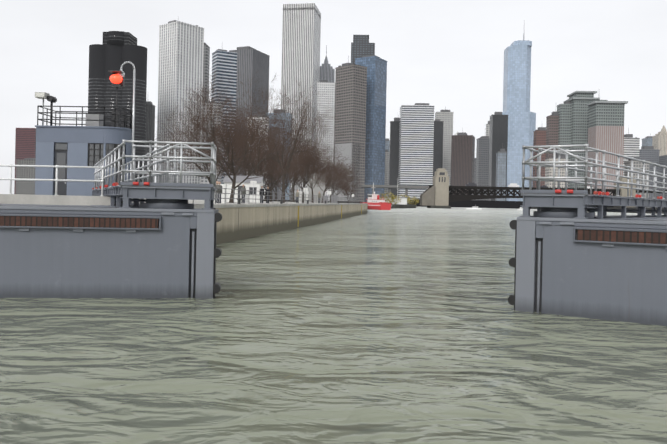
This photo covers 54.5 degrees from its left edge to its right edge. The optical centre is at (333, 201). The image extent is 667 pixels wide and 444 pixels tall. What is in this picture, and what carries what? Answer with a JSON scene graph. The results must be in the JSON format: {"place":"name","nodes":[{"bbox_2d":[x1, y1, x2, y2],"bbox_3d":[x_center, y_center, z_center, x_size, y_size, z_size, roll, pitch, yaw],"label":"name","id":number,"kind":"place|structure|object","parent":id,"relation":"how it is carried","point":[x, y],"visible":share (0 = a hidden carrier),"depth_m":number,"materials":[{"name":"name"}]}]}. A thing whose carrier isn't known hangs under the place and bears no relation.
{"place":"outdoors","nodes":[
{"label":"outdoors","id":0,"kind":"place"},
{"bbox_2d":[0,194,367,244],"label":"quay wall","id":1,"kind":"structure","parent":0,"point":[239,221],"depth_m":51.24,"materials":[{"name":"concrete"}]},
{"bbox_2d":[0,164,103,195],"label":"rail","id":2,"kind":"object","parent":1,"relation":"on","point":[55,166],"visible":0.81,"depth_m":23.73,"materials":[{"name":"white metal"}]},
{"bbox_2d":[35,125,131,202],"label":"control house","id":3,"kind":"structure","parent":1,"relation":"on","point":[75,145],"depth_m":33.17,"materials":[{"name":"blue paint"}]},
{"bbox_2d":[35,92,56,125],"bbox_3d":[-14.822,-4.720,33.375,0.832,1.677,0.720,1,0,2],"label":"floodlight","id":4,"kind":"object","parent":3,"relation":"on","point":[45,95],"visible":0.88,"depth_m":33.35,"materials":[{"name":"grey metal"}]},
{"bbox_2d":[37,105,131,128],"bbox_3d":[-12.911,-4.355,34.181,4.508,1.028,2.056,1,0,2],"label":"rooftop railing","id":5,"kind":"object","parent":3,"relation":"on","point":[94,118],"visible":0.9,"depth_m":33.71,"materials":[{"name":"grey metal"}]},
{"bbox_2d":[91,182,145,207],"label":"gate walkway","id":6,"kind":"structure","parent":1,"relation":"on","point":[113,190],"depth_m":21.46,"materials":[{"name":"paint"}]},
{"bbox_2d":[94,140,216,189],"bbox_3d":[-8.974,-1.176,29.153,2.990,1.315,23.165,1,0,-23],"label":"gate rail","id":7,"kind":"object","parent":6,"relation":"on","point":[150,173],"visible":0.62,"depth_m":20.24,"materials":[{"name":"silver metal"}]},
{"bbox_2d":[108,61,135,202],"bbox_3d":[-11.114,-3.622,33.906,1.262,7.476,0.750,1,0,2],"label":"lamp pole","id":8,"kind":"object","parent":1,"relation":"on","point":[117,78],"visible":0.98,"depth_m":34.01,"materials":[{"name":"grey metal"}]},
{"bbox_2d":[192,188,358,203],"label":"quay rail","id":9,"kind":"object","parent":1,"relation":"on","point":[316,200],"visible":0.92,"depth_m":66.72,"materials":[{"name":"grey metal"}]},
{"bbox_2d":[281,3,320,199],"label":"building","id":10,"kind":"structure","parent":0,"point":[301,33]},
{"bbox_2d":[0,206,666,443],"bbox_3d":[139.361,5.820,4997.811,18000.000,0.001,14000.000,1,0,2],"label":"water","id":11,"kind":"structure","parent":0,"point":[402,326],"depth_m":12.18,"materials":[{"name":"green liquid"}]},
{"bbox_2d":[0,204,221,298],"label":"gate","id":12,"kind":"structure","parent":11,"relation":"in","point":[66,251],"depth_m":18.48,"materials":[{"name":"metal"}]},
{"bbox_2d":[120,182,216,209],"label":"gate platform","id":13,"kind":"structure","parent":12,"relation":"on","point":[167,195],"depth_m":18.80,"materials":[{"name":"paint"}]},
{"bbox_2d":[362,183,390,209],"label":"boat","id":14,"kind":"object","parent":11,"relation":"on","point":[374,202],"visible":0.88,"depth_m":248.94,"materials":[{"name":"red metal"}]},
{"bbox_2d":[466,206,481,209],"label":"boat","id":15,"kind":"object","parent":11,"relation":"on","point":[474,208],"visible":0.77,"depth_m":337.44,"materials":[{"name":"white"}]},
{"bbox_2d":[508,217,666,325],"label":"gate","id":16,"kind":"structure","parent":11,"relation":"in","point":[610,269],"depth_m":16.80,"materials":[{"name":"metal"}]},
{"bbox_2d":[519,190,596,218],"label":"gate platform","id":17,"kind":"structure","parent":16,"relation":"on","point":[558,204],"depth_m":17.45,"materials":[{"name":"paint"}]},
{"bbox_2d":[586,191,666,219],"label":"gate walkway","id":18,"kind":"structure","parent":16,"relation":"on","point":[603,201],"depth_m":20.24,"materials":[{"name":"paint"}]},
{"bbox_2d":[522,144,666,198],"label":"gate rail","id":19,"kind":"object","parent":18,"relation":"on","point":[538,179],"visible":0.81,"depth_m":18.81,"materials":[{"name":"silver metal"}]},
{"bbox_2d":[0,0,666,193],"label":"sky","id":20,"kind":"structure","parent":0,"point":[439,53],"materials":[{"name":"white"}]},
{"bbox_2d":[391,204,415,208],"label":"quay","id":21,"kind":"structure","parent":0,"point":[393,206],"depth_m":336.51,"materials":[{"name":"grey concrete"}]},
{"bbox_2d":[151,68,361,202],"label":"trees","id":22,"kind":"object","parent":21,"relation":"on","point":[248,148],"visible":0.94,"depth_m":82.55,"materials":[{"name":"brown plant"}]},
{"bbox_2d":[214,174,407,204],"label":"buildings","id":23,"kind":"structure","parent":21,"relation":"on","point":[255,184],"depth_m":79.99,"materials":[{"name":"white"}]},
{"bbox_2d":[379,192,418,204],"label":"shrubs","id":24,"kind":"object","parent":21,"relation":"on","point":[393,200],"visible":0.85,"depth_m":321.41,"materials":[{"name":"green plant"}]},
{"bbox_2d":[263,200,663,213],"bbox_3d":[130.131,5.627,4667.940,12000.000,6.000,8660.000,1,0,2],"label":"shore ground","id":25,"kind":"structure","parent":0,"point":[536,207],"depth_m":366.04,"materials":[{"name":"grey concrete"}]},
{"bbox_2d":[14,128,35,193],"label":"building","id":26,"kind":"structure","parent":25,"relation":"on","point":[25,142],"depth_m":1419.36,"materials":[{"name":"brown brick"}]},
{"bbox_2d":[16,158,35,194],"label":"building","id":27,"kind":"structure","parent":25,"relation":"on","point":[23,187],"depth_m":1317.83,"materials":[{"name":"grey"}]},
{"bbox_2d":[88,31,146,185],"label":"building","id":28,"kind":"structure","parent":25,"relation":"on","point":[115,50],"depth_m":910.73,"materials":[{"name":"grey"}]},
{"bbox_2d":[145,101,154,182],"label":"building","id":29,"kind":"structure","parent":25,"relation":"on","point":[150,122],"depth_m":1008.34,"materials":[{"name":"grey"}]},
{"bbox_2d":[156,20,203,183],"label":"building","id":30,"kind":"structure","parent":25,"relation":"on","point":[181,58],"depth_m":1023.65,"materials":[{"name":"grey"}]},
{"bbox_2d":[203,43,209,101],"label":"building","id":31,"kind":"structure","parent":25,"relation":"on","point":[206,61],"depth_m":1066.26,"materials":[{"name":"grey"}]},
{"bbox_2d":[200,101,222,183],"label":"building","id":32,"kind":"structure","parent":25,"relation":"on","point":[203,180],"depth_m":1025.83,"materials":[{"name":"grey"}]},
{"bbox_2d":[211,49,236,183],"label":"building","id":33,"kind":"structure","parent":25,"relation":"on","point":[224,62],"depth_m":1114.88,"materials":[{"name":"grey"}]},
{"bbox_2d":[229,46,269,175],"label":"building","id":34,"kind":"structure","parent":25,"relation":"on","point":[251,61],"depth_m":1266.35,"materials":[{"name":"grey"}]},
{"bbox_2d":[247,114,268,198],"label":"building","id":35,"kind":"structure","parent":25,"relation":"on","point":[263,137],"depth_m":903.09,"materials":[{"name":"grey"}]},
{"bbox_2d":[269,126,282,198],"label":"building","id":36,"kind":"structure","parent":25,"relation":"on","point":[278,194],"depth_m":952.56,"materials":[{"name":"grey"}]},
{"bbox_2d":[268,109,292,199],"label":"building","id":37,"kind":"structure","parent":25,"relation":"on","point":[287,191],"depth_m":1202.96,"materials":[{"name":"blue"}]},
{"bbox_2d":[315,80,334,200],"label":"building","id":38,"kind":"structure","parent":25,"relation":"on","point":[327,98],"depth_m":1300.73,"materials":[{"name":"grey concrete"}]},
{"bbox_2d":[320,71,334,82],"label":"building","id":39,"kind":"structure","parent":25,"relation":"on","point":[329,76],"depth_m":1751.16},
{"bbox_2d":[320,45,334,71],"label":"skyscraper spire","id":40,"kind":"structure","parent":39,"relation":"on","point":[326,67],"depth_m":1756.18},
{"bbox_2d":[333,55,366,201],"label":"building","id":41,"kind":"structure","parent":25,"relation":"on","point":[350,91],"depth_m":1163.57,"materials":[{"name":"grey concrete"}]},
{"bbox_2d":[334,143,359,200],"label":"building","id":42,"kind":"structure","parent":41,"relation":"attached to","point":[345,150],"depth_m":1157.46,"materials":[{"name":"grey concrete"}]},
{"bbox_2d":[351,42,374,63],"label":"building","id":43,"kind":"structure","parent":25,"relation":"on","point":[359,50],"depth_m":1398.81,"materials":[{"name":"black glass"}]},
{"bbox_2d":[353,35,368,42],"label":"building top","id":44,"kind":"structure","parent":43,"relation":"on","point":[360,38],"depth_m":1398.85,"materials":[{"name":"black glass"}]},
{"bbox_2d":[355,55,386,201],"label":"building","id":45,"kind":"structure","parent":25,"relation":"on","point":[375,65],"depth_m":1206.76,"materials":[{"name":"blue glass"}]},
{"bbox_2d":[384,150,388,196],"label":"building","id":46,"kind":"structure","parent":25,"relation":"on","point":[386,169],"depth_m":1496.94,"materials":[{"name":"grey concrete"}]},
{"bbox_2d":[385,138,389,150],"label":"building","id":47,"kind":"structure","parent":25,"relation":"on","point":[387,143],"depth_m":1696.55,"materials":[{"name":"grey"}]},
{"bbox_2d":[389,118,399,196],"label":"building","id":48,"kind":"structure","parent":25,"relation":"on","point":[394,154],"depth_m":1346.81,"materials":[{"name":"grey"}]},
{"bbox_2d":[398,103,434,202],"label":"building","id":49,"kind":"structure","parent":25,"relation":"on","point":[416,137],"depth_m":1245.87,"materials":[{"name":"grey"}]},
{"bbox_2d":[433,119,443,175],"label":"building","id":50,"kind":"structure","parent":25,"relation":"on","point":[438,147],"depth_m":1394.08,"materials":[{"name":"grey"}]},
{"bbox_2d":[435,106,453,185],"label":"building","id":51,"kind":"structure","parent":25,"relation":"on","point":[445,116],"depth_m":1493.10,"materials":[{"name":"grey"}]},
{"bbox_2d":[451,132,474,194],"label":"building","id":52,"kind":"structure","parent":25,"relation":"on","point":[462,156],"depth_m":1299.16,"materials":[{"name":"brown"}]},
{"bbox_2d":[474,158,475,183],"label":"building","id":53,"kind":"structure","parent":25,"relation":"on","point":[475,171],"depth_m":1938.71,"materials":[{"name":"grey"}]},
{"bbox_2d":[476,136,489,200],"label":"building","id":54,"kind":"structure","parent":25,"relation":"on","point":[482,161],"depth_m":1490.79,"materials":[{"name":"grey"}]},
{"bbox_2d":[486,121,489,137],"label":"building","id":55,"kind":"structure","parent":25,"relation":"on","point":[488,129],"depth_m":1540.21,"materials":[{"name":"grey"}]},
{"bbox_2d":[488,112,507,200],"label":"building","id":56,"kind":"structure","parent":25,"relation":"on","point":[498,131],"depth_m":1390.63,"materials":[{"name":"grey"}]},
{"bbox_2d":[495,149,506,200],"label":"building","id":57,"kind":"structure","parent":25,"relation":"on","point":[501,167],"depth_m":1092.33,"materials":[{"name":"blue glass"}]},
{"bbox_2d":[362,182,666,208],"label":"bridge","id":58,"kind":"structure","parent":25,"relation":"on","point":[457,199],"depth_m":393.83,"materials":[{"name":"black metal"}]},
{"bbox_2d":[502,33,535,200],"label":"building","id":59,"kind":"structure","parent":25,"relation":"on","point":[516,93],"depth_m":1687.37,"materials":[{"name":"blue glass"}]},
{"bbox_2d":[532,127,545,186],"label":"building","id":60,"kind":"structure","parent":25,"relation":"on","point":[539,137],"depth_m":1288.92,"materials":[{"name":"brown"}]},
{"bbox_2d":[546,112,558,158],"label":"building","id":61,"kind":"structure","parent":25,"relation":"on","point":[552,122],"depth_m":1070.17,"materials":[{"name":"brown"}]},
{"bbox_2d":[545,154,568,187],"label":"building","id":62,"kind":"structure","parent":25,"relation":"on","point":[549,173],"depth_m":941.24,"materials":[{"name":"grey concrete"}]},
{"bbox_2d":[557,101,571,187],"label":"building","id":63,"kind":"structure","parent":25,"relation":"on","point":[564,110],"depth_m":1059.64,"materials":[{"name":"grey concrete"}]},
{"bbox_2d":[569,99,607,187],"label":"building","id":64,"kind":"structure","parent":25,"relation":"on","point":[579,127],"depth_m":1049.10,"materials":[{"name":"grey"}]},
{"bbox_2d":[563,97,599,102],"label":"building roof","id":65,"kind":"structure","parent":64,"relation":"on","point":[585,98],"depth_m":1046.24,"materials":[{"name":"grey concrete"}]},
{"bbox_2d":[567,91,596,96],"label":"building roof","id":66,"kind":"structure","parent":64,"relation":"on","point":[594,92],"depth_m":1047.20,"materials":[{"name":"grey"}]},
{"bbox_2d":[587,126,623,194],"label":"building","id":67,"kind":"structure","parent":25,"relation":"on","point":[609,139],"depth_m":988.50,"materials":[{"name":"pink concrete"}]},
{"bbox_2d":[588,103,624,127],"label":"building","id":68,"kind":"structure","parent":67,"relation":"on","point":[605,114],"depth_m":988.58,"materials":[{"name":"grey glass"}]},
{"bbox_2d":[587,101,627,105],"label":"building roof","id":69,"kind":"structure","parent":68,"relation":"on","point":[594,102],"depth_m":985.66,"materials":[{"name":"grey concrete"}]},
{"bbox_2d":[623,127,639,175],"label":"building","id":70,"kind":"structure","parent":25,"relation":"on","point":[631,146],"depth_m":1283.89,"materials":[{"name":"grey concrete"}]},
{"bbox_2d":[624,157,649,207],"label":"building","id":71,"kind":"structure","parent":25,"relation":"on","point":[637,164],"depth_m":987.14,"materials":[{"name":"grey"}]},
{"bbox_2d":[642,133,652,145],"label":"building","id":72,"kind":"structure","parent":25,"relation":"on","point":[647,141],"depth_m":1879.63,"materials":[{"name":"grey"}]},
{"bbox_2d":[639,146,659,207],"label":"building","id":73,"kind":"structure","parent":25,"relation":"on","point":[649,153],"depth_m":1480.08,"materials":[{"name":"grey"}]},
{"bbox_2d":[652,137,666,155],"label":"building","id":74,"kind":"structure","parent":25,"relation":"on","point":[659,143],"depth_m":1676.80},
{"bbox_2d":[653,125,666,137],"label":"building roof","id":75,"kind":"structure","parent":74,"relation":"on","point":[662,132],"depth_m":1684.83,"materials":[{"name":"beige stone"}]},
{"bbox_2d":[659,155,666,207],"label":"building","id":76,"kind":"structure","parent":25,"relation":"on","point":[662,160],"depth_m":1463.29,"materials":[{"name":"grey"}]},
{"bbox_2d":[569,93,593,98],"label":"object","id":77,"kind":"object","parent":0,"point":[583,95],"visible":0.43,"depth_m":1050.97,"materials":[{"name":"grey concrete"}]}
]}

